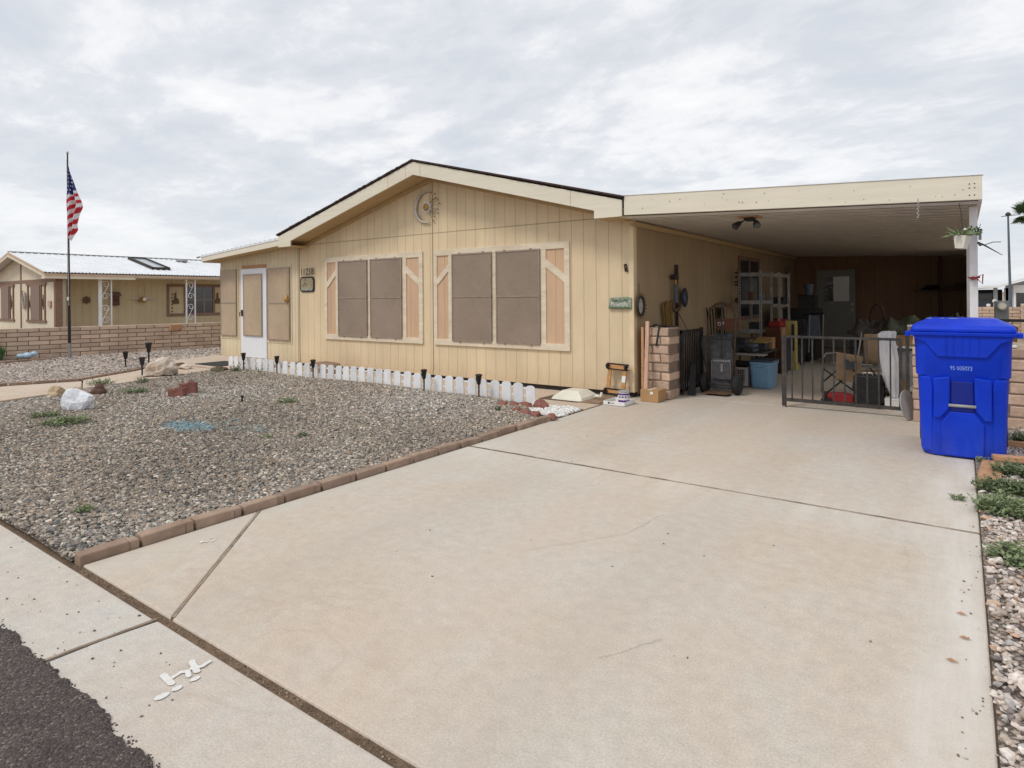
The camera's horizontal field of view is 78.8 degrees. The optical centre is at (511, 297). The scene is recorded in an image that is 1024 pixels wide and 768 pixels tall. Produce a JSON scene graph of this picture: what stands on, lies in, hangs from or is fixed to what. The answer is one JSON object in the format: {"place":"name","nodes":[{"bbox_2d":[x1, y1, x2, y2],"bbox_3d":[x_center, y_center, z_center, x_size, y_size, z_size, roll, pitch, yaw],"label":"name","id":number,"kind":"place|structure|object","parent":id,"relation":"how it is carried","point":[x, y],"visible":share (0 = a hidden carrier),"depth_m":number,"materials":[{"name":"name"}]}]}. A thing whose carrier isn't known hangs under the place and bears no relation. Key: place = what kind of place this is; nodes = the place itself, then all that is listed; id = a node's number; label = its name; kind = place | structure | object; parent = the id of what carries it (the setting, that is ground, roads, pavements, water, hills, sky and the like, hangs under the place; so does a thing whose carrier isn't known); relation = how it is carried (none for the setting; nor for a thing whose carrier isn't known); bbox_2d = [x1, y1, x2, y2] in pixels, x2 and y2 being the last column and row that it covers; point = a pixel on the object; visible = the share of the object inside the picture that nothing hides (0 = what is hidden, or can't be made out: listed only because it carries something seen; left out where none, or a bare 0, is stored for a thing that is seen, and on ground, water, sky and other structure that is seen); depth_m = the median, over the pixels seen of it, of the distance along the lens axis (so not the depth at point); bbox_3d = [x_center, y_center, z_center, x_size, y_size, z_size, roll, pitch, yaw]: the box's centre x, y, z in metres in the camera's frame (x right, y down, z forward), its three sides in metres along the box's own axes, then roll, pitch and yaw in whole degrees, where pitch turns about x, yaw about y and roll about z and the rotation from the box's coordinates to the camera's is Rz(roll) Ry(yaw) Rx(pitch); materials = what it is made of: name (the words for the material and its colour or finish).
{"place":"outdoors","nodes":[
{"label":"outdoors","id":0,"kind":"place"},
{"bbox_2d":[0,626,152,767],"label":"road","id":1,"kind":"structure","parent":0,"point":[49,718],"depth_m":2.04,"materials":[{"name":"asphalt"}]},
{"bbox_2d":[0,354,298,402],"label":"path","id":2,"kind":"structure","parent":0,"point":[13,393],"depth_m":10.50,"materials":[{"name":"concrete"}]},
{"bbox_2d":[0,525,392,767],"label":"sidewalk","id":3,"kind":"structure","parent":0,"point":[218,713],"depth_m":2.28,"materials":[{"name":"concrete"}]},
{"bbox_2d":[154,660,211,699],"bbox_3d":[-1.230,1.405,2.312,0.154,0.003,0.242,0,0,36],"label":"painted mark","id":4,"kind":"object","parent":3,"relation":"on","point":[169,680],"visible":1,"depth_m":2.31,"materials":[{"name":"white paint"}]},
{"bbox_2d":[262,366,613,409],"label":"patio","id":5,"kind":"structure","parent":0,"point":[539,393],"depth_m":9.32,"materials":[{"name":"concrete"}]},
{"bbox_2d":[538,394,577,402],"bbox_3d":[0.799,1.386,8.678,0.610,0.005,0.640,0,0,36],"label":"dark mat","id":6,"kind":"object","parent":5,"relation":"on","point":[548,397],"visible":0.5,"depth_m":8.50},
{"bbox_2d":[551,388,596,401],"bbox_3d":[0.869,1.320,8.578,0.480,0.117,0.480,0,0,36],"label":"vent cover","id":7,"kind":"object","parent":6,"relation":"on","point":[575,394],"visible":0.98,"depth_m":8.45,"materials":[{"name":"beige plastic"}]},
{"bbox_2d":[0,362,1000,767],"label":"soil","id":8,"kind":"structure","parent":0,"point":[296,702],"depth_m":2.47,"materials":[{"name":"soil"}]},
{"bbox_2d":[66,151,71,357],"bbox_3d":[-10.355,-0.961,14.551,0.115,4.931,0.086,0,0,36],"label":"flagpole","id":9,"kind":"object","parent":8,"relation":"on","point":[69,298],"visible":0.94,"depth_m":14.54,"materials":[{"name":"black metal"}]},
{"bbox_2d":[66,166,82,240],"bbox_3d":[-10.187,-2.202,14.530,0.321,1.750,0.144,0,0,5],"label":"flag","id":10,"kind":"object","parent":9,"relation":"hanging from","point":[74,205],"visible":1,"depth_m":14.52,"materials":[{"name":"fabric"}]},
{"bbox_2d":[75,536,139,566],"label":"edging block","id":11,"kind":"structure","parent":8,"relation":"on","point":[103,551],"depth_m":3.41,"materials":[{"name":"concrete"}]},
{"bbox_2d":[0,251,219,328],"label":"neighbour house","id":12,"kind":"structure","parent":8,"relation":"on","point":[35,276],"depth_m":24.75,"materials":[{"name":"wood"}]},
{"bbox_2d":[0,284,14,320],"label":"window","id":13,"kind":"structure","parent":12,"relation":"in","point":[5,289],"depth_m":24.90,"materials":[{"name":"wood"}]},
{"bbox_2d":[26,282,45,322],"bbox_3d":[-17.663,0.183,23.122,2.000,1.460,0.055,0,0,36],"label":"window","id":14,"kind":"structure","parent":12,"relation":"in","point":[35,288],"depth_m":23.00,"materials":[{"name":"wood"}]},
{"bbox_2d":[98,280,111,325],"bbox_3d":[-15.258,0.394,23.378,0.060,2.260,0.460,0,0,36],"label":"scroll post","id":15,"kind":"object","parent":12,"relation":"attached to","point":[100,306],"visible":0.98,"depth_m":23.25,"materials":[{"name":"metal"}]},
{"bbox_2d":[128,257,169,269],"bbox_3d":[-15.379,-1.455,26.394,2.270,0.616,0.720,0,0,36],"label":"roof skylight","id":16,"kind":"object","parent":12,"relation":"on","point":[148,263],"visible":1,"depth_m":26.30,"materials":[{"name":"glass"}]},
{"bbox_2d":[185,280,195,322],"bbox_3d":[-13.389,0.379,25.971,0.060,2.260,0.405,0,0,36],"label":"scroll post","id":17,"kind":"object","parent":12,"relation":"attached to","point":[194,295],"visible":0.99,"depth_m":25.96,"materials":[{"name":"metal"}]},
{"bbox_2d":[167,284,219,316],"bbox_3d":[-13.807,0.102,27.495,0.038,1.380,2.740,0,0,36],"label":"window","id":18,"kind":"structure","parent":12,"relation":"in","point":[205,293],"depth_m":27.53,"materials":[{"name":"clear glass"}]},
{"bbox_2d":[0,322,220,360],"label":"block wall","id":19,"kind":"structure","parent":8,"relation":"on","point":[47,342],"depth_m":15.50,"materials":[{"name":"brick"}]},
{"bbox_2d":[0,347,272,385],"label":"side yard underlay","id":20,"kind":"object","parent":8,"relation":"on","point":[98,365],"depth_m":12.47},
{"bbox_2d":[0,366,145,386],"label":"path curb","id":21,"kind":"structure","parent":20,"relation":"on","point":[62,380],"depth_m":10.54,"materials":[{"name":"concrete"}]},
{"bbox_2d":[196,238,300,361],"bbox_3d":[-3.851,0.065,16.719,3.322,2.633,7.540,0,0,36],"label":"enclosed porch","id":22,"kind":"object","parent":20,"relation":"on","point":[259,316],"visible":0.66,"depth_m":13.80,"materials":[{"name":"wood"}]},
{"bbox_2d":[220,267,238,338],"bbox_3d":[-6.641,0.119,14.616,0.770,1.670,0.042,0,0,36],"label":"window","id":23,"kind":"structure","parent":22,"relation":"in","point":[229,276],"depth_m":14.58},
{"bbox_2d":[239,268,267,358],"bbox_3d":[-5.830,0.347,14.003,1.000,2.000,0.094,0,0,36],"label":"door","id":24,"kind":"structure","parent":22,"relation":"in","point":[253,281],"depth_m":13.98,"materials":[{"name":"white metal"}]},
{"bbox_2d":[267,264,291,343],"bbox_3d":[-5.039,0.136,13.461,0.900,1.690,0.042,0,0,36],"label":"window","id":25,"kind":"structure","parent":22,"relation":"in","point":[279,277],"depth_m":13.43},
{"bbox_2d":[136,518,193,546],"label":"edging block","id":26,"kind":"structure","parent":8,"relation":"on","point":[160,533],"depth_m":3.67,"materials":[{"name":"concrete"}]},
{"bbox_2d":[190,505,241,529],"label":"edging block","id":27,"kind":"structure","parent":8,"relation":"on","point":[211,518],"depth_m":3.92,"materials":[{"name":"concrete"}]},
{"bbox_2d":[238,493,283,515],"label":"edging block","id":28,"kind":"structure","parent":8,"relation":"on","point":[261,504],"depth_m":4.17,"materials":[{"name":"concrete"}]},
{"bbox_2d":[0,369,536,560],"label":"gravel bed","id":29,"kind":"object","parent":8,"relation":"on","point":[213,427],"visible":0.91,"depth_m":5.96,"materials":[{"name":"gravel"}]},
{"bbox_2d":[35,412,94,425],"bbox_3d":[-4.998,1.365,6.986,0.533,0.115,0.529,0,0,36],"label":"weed","id":30,"kind":"object","parent":29,"relation":"on","point":[64,419],"visible":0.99,"depth_m":6.96,"materials":[{"name":"green plant"}]},
{"bbox_2d":[60,388,93,410],"bbox_3d":[-5.438,1.266,7.818,0.385,0.278,0.275,0,0,1],"label":"rock","id":31,"kind":"object","parent":29,"relation":"on","point":[72,399],"visible":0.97,"depth_m":7.74,"materials":[{"name":"stone"}]},
{"bbox_2d":[143,357,178,375],"bbox_3d":[-6.261,1.218,11.168,0.600,0.306,0.451,0,0,-4],"label":"boulder","id":32,"kind":"object","parent":29,"relation":"on","point":[162,366],"visible":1,"depth_m":11.01,"materials":[{"name":"stone"}]},
{"bbox_2d":[280,482,320,502],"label":"edging block","id":33,"kind":"structure","parent":8,"relation":"on","point":[299,492],"depth_m":4.43,"materials":[{"name":"concrete"}]},
{"bbox_2d":[317,472,354,490],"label":"edging block","id":34,"kind":"structure","parent":8,"relation":"on","point":[328,483],"depth_m":4.68,"materials":[{"name":"concrete"}]},
{"bbox_2d":[352,464,384,480],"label":"edging block","id":35,"kind":"structure","parent":8,"relation":"on","point":[367,472],"depth_m":4.93,"materials":[{"name":"concrete"}]},
{"bbox_2d":[229,356,535,404],"bbox_3d":[-2.640,1.263,10.161,7.283,0.317,0.066,0,0,36],"label":"picket fence","id":36,"kind":"object","parent":8,"relation":"on","point":[518,394],"visible":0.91,"depth_m":9.47,"materials":[{"name":"white plastic"}]},
{"bbox_2d":[381,456,412,471],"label":"edging block","id":37,"kind":"structure","parent":8,"relation":"on","point":[396,463],"depth_m":5.18,"materials":[{"name":"concrete"}]},
{"bbox_2d":[408,448,437,462],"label":"edging block","id":38,"kind":"structure","parent":8,"relation":"on","point":[422,455],"depth_m":5.43,"materials":[{"name":"concrete"}]},
{"bbox_2d":[433,442,459,454],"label":"edging block","id":39,"kind":"structure","parent":8,"relation":"on","point":[447,447],"depth_m":5.69,"materials":[{"name":"concrete"}]},
{"bbox_2d":[276,159,794,396],"bbox_3d":[2.207,-0.477,15.823,7.740,3.759,13.283,0,0,36],"label":"manufactured home","id":40,"kind":"object","parent":8,"relation":"on","point":[500,278],"visible":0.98,"depth_m":10.33,"materials":[{"name":"beige"}]},
{"bbox_2d":[300,276,314,291],"bbox_3d":[-4.235,-0.276,12.896,0.470,0.320,0.024,0,0,36],"label":"wall plaque","id":41,"kind":"object","parent":40,"relation":"attached to","point":[307,284],"depth_m":12.87,"materials":[{"name":"ceramic"}]},
{"bbox_2d":[324,251,423,343],"bbox_3d":[-2.676,0.007,11.756,2.710,1.630,0.055,0,0,36],"label":"window","id":42,"kind":"structure","parent":40,"relation":"in","point":[377,297],"depth_m":11.64,"materials":[{"name":"brown fabric"}]},
{"bbox_2d":[414,191,439,223],"bbox_3d":[-1.484,-1.578,10.873,0.617,0.568,0.069,0,0,36],"label":"sun moon ornament","id":43,"kind":"object","parent":40,"relation":"attached to","point":[425,207],"visible":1,"depth_m":10.91,"materials":[{"name":"silver metal"}]},
{"bbox_2d":[433,241,570,350],"bbox_3d":[-0.255,-0.013,10.010,2.720,1.630,0.055,0,0,36],"label":"window","id":44,"kind":"structure","parent":40,"relation":"in","point":[507,296],"depth_m":9.89,"materials":[{"name":"brown fabric"}]},
{"bbox_2d":[608,297,631,308],"bbox_3d":[1.511,0.075,8.739,0.350,0.165,0.025,0,0,36],"label":"carved sign","id":45,"kind":"object","parent":40,"relation":"attached to","point":[621,303],"visible":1,"depth_m":8.72,"materials":[{"name":"wood"}]},
{"bbox_2d":[662,301,673,325],"bbox_3d":[2.394,0.319,9.533,0.049,0.543,0.426,0,0,36],"label":"cord coil","id":46,"kind":"object","parent":40,"relation":"hanging from","point":[667,313],"visible":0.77,"depth_m":9.46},
{"bbox_2d":[738,256,759,319],"bbox_3d":[5.087,-0.201,13.343,0.029,1.320,1.600,0,0,36],"label":"window","id":47,"kind":"structure","parent":40,"relation":"in","point":[745,264],"depth_m":13.23,"materials":[{"name":"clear glass"}]},
{"bbox_2d":[529,404,580,416],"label":"white pebbles","id":48,"kind":"object","parent":8,"relation":"on","point":[560,411],"visible":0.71,"depth_m":7.61,"materials":[{"name":"stone"}]},
{"bbox_2d":[975,427,1023,767],"bbox_3d":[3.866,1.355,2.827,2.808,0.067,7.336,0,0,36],"label":"pale gravel","id":49,"kind":"structure","parent":8,"relation":"on","point":[1007,703],"depth_m":2.66,"materials":[{"name":"gravel"}]},
{"bbox_2d":[977,460,1003,481],"bbox_3d":[3.697,1.345,4.814,0.140,0.030,0.682,0,0,40],"label":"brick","id":50,"kind":"object","parent":49,"relation":"on","point":[985,468],"visible":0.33,"depth_m":4.80,"materials":[{"name":"brick"}]},
{"bbox_2d":[967,489,1023,520],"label":"weed","id":51,"kind":"object","parent":49,"relation":"on","point":[1004,506],"visible":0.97,"depth_m":3.91,"materials":[{"name":"green plant"}]},
{"bbox_2d":[970,472,1023,497],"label":"weed","id":52,"kind":"object","parent":49,"relation":"on","point":[1005,485],"visible":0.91,"depth_m":4.36,"materials":[{"name":"green plant"}]},
{"bbox_2d":[980,538,1023,570],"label":"weed","id":53,"kind":"object","parent":49,"relation":"on","point":[1013,554],"visible":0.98,"depth_m":3.25,"materials":[{"name":"green plant"}]},
{"bbox_2d":[989,457,1023,477],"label":"weed","id":54,"kind":"object","parent":49,"relation":"on","point":[1008,468],"visible":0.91,"depth_m":4.75,"materials":[{"name":"green plant"}]},
{"bbox_2d":[991,454,1023,462],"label":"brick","id":55,"kind":"object","parent":49,"relation":"on","point":[1013,458],"visible":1,"depth_m":5.03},
{"bbox_2d":[1008,347,1023,428],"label":"block wall","id":56,"kind":"structure","parent":8,"relation":"on","point":[1016,403],"depth_m":6.39,"materials":[{"name":"brick"}]},
{"bbox_2d":[0,0,1023,291],"label":"sky","id":57,"kind":"structure","parent":0,"point":[189,129],"materials":[{"name":"grey"}]},
{"bbox_2d":[84,348,997,767],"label":"driveway","id":58,"kind":"structure","parent":0,"point":[758,620],"depth_m":2.95,"materials":[{"name":"concrete"}]},
{"bbox_2d":[62,558,410,767],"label":"joint grit","id":59,"kind":"object","parent":58,"relation":"on","point":[287,697],"visible":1,"depth_m":2.37,"materials":[{"name":"stone"}]},
{"bbox_2d":[6,437,1000,758],"bbox_3d":[-0.332,1.400,4.514,6.027,0.010,5.062,0,0,36],"label":"scattered grit","id":60,"kind":"object","parent":58,"relation":"on","point":[674,655],"visible":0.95,"depth_m":2.49,"materials":[{"name":"gravel"}]},
{"bbox_2d":[45,445,979,659],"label":"joint dirt","id":61,"kind":"structure","parent":58,"relation":"on","point":[201,582],"depth_m":3.64,"materials":[{"name":"soil"}]},
{"bbox_2d":[603,362,628,395],"bbox_3d":[1.442,1.137,8.658,0.368,0.452,0.170,0,0,36],"label":"furniture dolly","id":62,"kind":"object","parent":58,"relation":"on","point":[610,367],"visible":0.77,"depth_m":8.67,"materials":[{"name":"brown wood"}]},
{"bbox_2d":[644,321,649,388],"bbox_3d":[1.833,0.855,8.484,0.055,1.067,0.224,0,0,23],"label":"leaning plank","id":63,"kind":"object","parent":58,"relation":"on","point":[646,360],"visible":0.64,"depth_m":8.48,"materials":[{"name":"wood"}]},
{"bbox_2d":[640,387,665,402],"bbox_3d":[1.893,1.302,8.366,0.250,0.159,0.265,0,0,36],"label":"cardboard box","id":64,"kind":"object","parent":58,"relation":"on","point":[653,394],"visible":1,"depth_m":8.28,"materials":[{"name":"cardboard"}]},
{"bbox_2d":[644,327,679,399],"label":"block pillar","id":65,"kind":"structure","parent":58,"relation":"on","point":[664,359],"depth_m":8.51,"materials":[{"name":"brick"}]},
{"bbox_2d":[679,327,703,394],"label":"iron gate","id":66,"kind":"structure","parent":58,"relation":"on","point":[686,336],"depth_m":8.94,"materials":[{"name":"black metal"}]},
{"bbox_2d":[688,363,695,395],"bbox_3d":[2.570,1.159,8.849,0.094,0.440,0.222,0,0,36],"label":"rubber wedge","id":67,"kind":"object","parent":58,"relation":"on","point":[692,386],"visible":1,"depth_m":8.83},
{"bbox_2d":[701,335,736,389],"bbox_3d":[3.027,0.945,9.139,0.530,0.770,0.402,0,0,36],"label":"equipment bag","id":68,"kind":"object","parent":58,"relation":"on","point":[721,371],"visible":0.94,"depth_m":9.00,"materials":[{"name":"grey fabric"}]},
{"bbox_2d":[699,302,742,394],"bbox_3d":[2.952,0.717,8.875,0.556,1.316,0.405,0,0,36],"label":"hand truck","id":69,"kind":"object","parent":58,"relation":"on","point":[736,385],"visible":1,"depth_m":8.93,"materials":[{"name":"brown paint"}]},
{"bbox_2d":[738,270,772,359],"bbox_3d":[4.622,0.432,11.801,0.412,1.860,0.853,0,0,36],"label":"shelf rack","id":70,"kind":"object","parent":58,"relation":"on","point":[760,302],"visible":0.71,"depth_m":11.55,"materials":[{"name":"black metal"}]},
{"bbox_2d":[749,358,778,388],"bbox_3d":[3.851,1.151,9.518,0.344,0.425,0.485,0,0,36],"label":"storage tote","id":71,"kind":"object","parent":58,"relation":"on","point":[763,373],"visible":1,"depth_m":9.36,"materials":[{"name":"blue plastic"}]},
{"bbox_2d":[764,327,786,373],"bbox_3d":[4.782,0.951,11.265,0.118,0.820,0.458,0,0,-35],"label":"leaning board","id":72,"kind":"object","parent":58,"relation":"on","point":[775,332],"visible":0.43,"depth_m":11.26,"materials":[{"name":"wood"}]},
{"bbox_2d":[773,272,789,320],"bbox_3d":[5.494,0.425,12.744,0.182,1.860,0.903,0,0,36],"label":"shelf rack","id":73,"kind":"object","parent":58,"relation":"on","point":[779,305],"visible":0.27,"depth_m":12.79,"materials":[{"name":"silver metal"}]},
{"bbox_2d":[785,321,798,369],"bbox_3d":[5.291,0.897,11.810,0.240,0.920,0.220,0,0,36],"label":"yellow stand","id":74,"kind":"object","parent":58,"relation":"on","point":[791,327],"visible":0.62,"depth_m":11.72,"materials":[{"name":"plastic"}]},
{"bbox_2d":[787,319,807,361],"bbox_3d":[5.999,0.898,13.185,0.419,0.898,0.419,0,0,36],"label":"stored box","id":75,"kind":"object","parent":58,"relation":"on","point":[802,326],"visible":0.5,"depth_m":12.97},
{"bbox_2d":[622,174,982,316],"bbox_3d":[6.234,-0.019,11.647,3.868,2.737,11.156,0,0,36],"label":"carport","id":76,"kind":"object","parent":58,"relation":"on","point":[869,218],"visible":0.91,"depth_m":7.82,"materials":[{"name":"white metal"}]},
{"bbox_2d":[732,215,762,229],"bbox_3d":[2.988,-0.946,7.870,0.354,0.186,0.329,0,0,36],"label":"security light","id":77,"kind":"object","parent":76,"relation":"attached to","point":[737,225],"visible":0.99,"depth_m":7.82,"materials":[{"name":"black metal"}]},
{"bbox_2d":[941,204,982,248],"bbox_3d":[4.520,-0.726,6.266,0.345,0.482,0.282,0,0,36],"label":"hanging planter","id":78,"kind":"object","parent":76,"relation":"hanging from","point":[962,239],"visible":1,"depth_m":6.22,"materials":[{"name":"beige plastic"}]},
{"bbox_2d":[804,313,824,361],"bbox_3d":[6.333,0.829,13.068,0.382,1.035,0.200,0,0,36],"label":"folded walker","id":79,"kind":"object","parent":58,"relation":"on","point":[813,326],"visible":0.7,"depth_m":13.07,"materials":[{"name":"grey metal"}]},
{"bbox_2d":[821,391,853,402],"bbox_3d":[4.236,1.291,8.098,0.375,0.150,0.220,0,0,36],"label":"red jack","id":80,"kind":"object","parent":58,"relation":"on","point":[839,396],"visible":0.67,"depth_m":8.02,"materials":[{"name":"metal"}]},
{"bbox_2d":[821,333,886,391],"bbox_3d":[4.892,0.926,8.829,0.860,0.844,0.586,0,0,36],"label":"camp chair","id":81,"kind":"object","parent":58,"relation":"on","point":[850,358],"visible":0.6,"depth_m":8.71,"materials":[{"name":"metal"}]},
{"bbox_2d":[847,331,877,354],"bbox_3d":[7.658,1.008,12.237,1.800,0.660,1.000,0,0,36],"label":"back table","id":82,"kind":"object","parent":58,"relation":"on","point":[851,345],"visible":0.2,"depth_m":12.35,"materials":[{"name":"black metal"}]},
{"bbox_2d":[849,318,886,336],"bbox_3d":[7.212,0.611,12.476,0.700,0.407,0.930,0,0,36],"label":"patterned blanket","id":83,"kind":"object","parent":82,"relation":"on","point":[864,326],"visible":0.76,"depth_m":12.29,"materials":[{"name":"fabric"}]},
{"bbox_2d":[883,315,920,349],"bbox_3d":[7.629,0.702,12.114,0.700,0.737,1.130,0,0,36],"label":"olive blanket","id":84,"kind":"object","parent":82,"relation":"on","point":[899,326],"visible":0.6,"depth_m":11.92,"materials":[{"name":"fabric"}]},
{"bbox_2d":[853,372,882,404],"bbox_3d":[4.443,1.148,7.775,0.300,0.431,0.240,0,0,36],"label":"black case","id":85,"kind":"object","parent":58,"relation":"on","point":[872,389],"visible":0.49,"depth_m":7.69,"materials":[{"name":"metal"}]},
{"bbox_2d":[794,256,966,349],"bbox_3d":[8.514,0.081,14.820,3.860,2.500,2.800,0,0,36],"label":"storage room","id":86,"kind":"object","parent":58,"relation":"on","point":[849,291],"visible":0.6,"depth_m":15.86,"materials":[{"name":"brown"}]},
{"bbox_2d":[817,269,855,347],"bbox_3d":[8.501,0.291,16.364,0.910,2.040,0.108,0,0,36],"label":"door","id":87,"kind":"structure","parent":86,"relation":"in","point":[836,289],"depth_m":16.34,"materials":[{"name":"grey metal"}]},
{"bbox_2d":[885,396,901,411],"bbox_3d":[4.667,1.291,7.553,0.244,0.141,0.204,0,0,36],"label":"carton","id":88,"kind":"object","parent":58,"relation":"on","point":[895,401],"visible":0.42,"depth_m":7.50,"materials":[{"name":"cardboard"}]},
{"bbox_2d":[877,331,898,397],"bbox_3d":[4.603,0.810,7.613,0.244,0.819,0.155,0,0,36],"label":"white sheet","id":89,"kind":"object","parent":88,"relation":"on","point":[884,355],"visible":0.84,"depth_m":7.56,"materials":[{"name":"fabric"}]},
{"bbox_2d":[883,345,912,405],"bbox_3d":[4.914,0.977,7.866,0.400,0.764,0.500,0,0,36],"label":"utility cart","id":90,"kind":"object","parent":58,"relation":"on","point":[885,392],"visible":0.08,"depth_m":7.78,"materials":[{"name":"white paint"}]},
{"bbox_2d":[897,350,913,386],"bbox_3d":[4.921,0.910,7.824,0.389,0.500,0.245,0,0,36],"label":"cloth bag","id":91,"kind":"object","parent":90,"relation":"hanging from","point":[911,355],"visible":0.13,"depth_m":7.72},
{"bbox_2d":[902,336,909,391],"bbox_3d":[4.476,0.899,7.082,0.068,0.930,0.036,0,0,36],"label":"gate post","id":92,"kind":"object","parent":58,"relation":"on","point":[906,350],"visible":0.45,"depth_m":7.06,"materials":[{"name":"metal"}]},
{"bbox_2d":[781,335,902,410],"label":"iron gate","id":93,"kind":"structure","parent":92,"relation":"attached to","point":[785,399],"depth_m":7.50,"materials":[{"name":"metal"}]},
{"bbox_2d":[900,390,913,420],"bbox_3d":[4.419,1.199,6.955,0.340,0.340,0.012,0,-12,-34],"label":"round disc","id":94,"kind":"object","parent":58,"relation":"on","point":[906,404],"visible":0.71,"depth_m":6.93,"materials":[{"name":"grey plastic"}]},
{"bbox_2d":[912,336,919,421],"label":"block pillar","id":95,"kind":"structure","parent":58,"relation":"on","point":[916,411],"depth_m":6.86,"materials":[{"name":"brick"}]},
{"bbox_2d":[905,317,1023,459],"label":"wheeled bin","id":96,"kind":"object","parent":58,"relation":"on","point":[964,368],"visible":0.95,"depth_m":5.26,"materials":[{"name":"blue plastic"}]},
{"bbox_2d":[295,295,1023,361],"bbox_3d":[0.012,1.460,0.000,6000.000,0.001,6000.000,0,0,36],"label":"ground","id":97,"kind":"structure","parent":0,"point":[1019,343],"depth_m":18.59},
{"bbox_2d":[978,293,999,306],"bbox_3d":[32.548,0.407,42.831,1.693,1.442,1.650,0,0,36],"label":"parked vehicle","id":98,"kind":"object","parent":97,"relation":"on","point":[984,299],"visible":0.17,"depth_m":42.22,"materials":[{"name":"grey metal"}]},
{"bbox_2d":[978,307,1020,332],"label":"block wall","id":99,"kind":"structure","parent":97,"relation":"on","point":[988,312],"depth_m":21.74,"materials":[{"name":"brick"}]},
{"bbox_2d":[978,278,1023,306],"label":"grey house","id":100,"kind":"structure","parent":97,"relation":"on","point":[1018,294],"depth_m":40.58,"materials":[{"name":"metal"}]},
{"bbox_2d":[1013,285,1023,306],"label":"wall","id":101,"kind":"structure","parent":100,"relation":"in","point":[1018,290],"depth_m":40.38,"materials":[{"name":"white paint"}]},
{"bbox_2d":[994,301,1008,322],"bbox_3d":[8.707,0.694,11.079,0.200,1.270,0.350,0,0,36],"label":"meter pedestal","id":102,"kind":"object","parent":97,"relation":"on","point":[1001,309],"visible":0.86,"depth_m":11.00,"materials":[{"name":"silver metal"}]},
{"bbox_2d":[1001,212,1013,306],"bbox_3d":[18.087,-0.936,22.706,0.384,4.381,0.199,0,0,60],"label":"light pole","id":103,"kind":"object","parent":97,"relation":"on","point":[1007,214],"visible":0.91,"depth_m":22.66,"materials":[{"name":"grey metal"}]},
{"bbox_2d":[716,319,739,329],"bbox_3d":[3.223,0.394,9.306,0.340,0.160,0.037,0,0,36],"label":"lettered board","id":104,"kind":"object","parent":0,"point":[727,323],"visible":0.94,"depth_m":9.30,"materials":[{"name":"wood"}]},
{"bbox_2d":[783,308,822,359],"bbox_3d":[6.487,0.797,13.992,0.750,1.100,0.920,0,0,36],"label":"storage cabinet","id":105,"kind":"object","parent":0,"point":[796,313],"visible":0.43,"depth_m":13.62,"materials":[{"name":"metal"}]},
{"bbox_2d":[797,295,817,308],"bbox_3d":[6.542,0.097,13.776,0.362,0.300,0.362,0,0,36],"label":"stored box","id":106,"kind":"object","parent":105,"relation":"on","point":[807,301],"visible":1,"depth_m":13.63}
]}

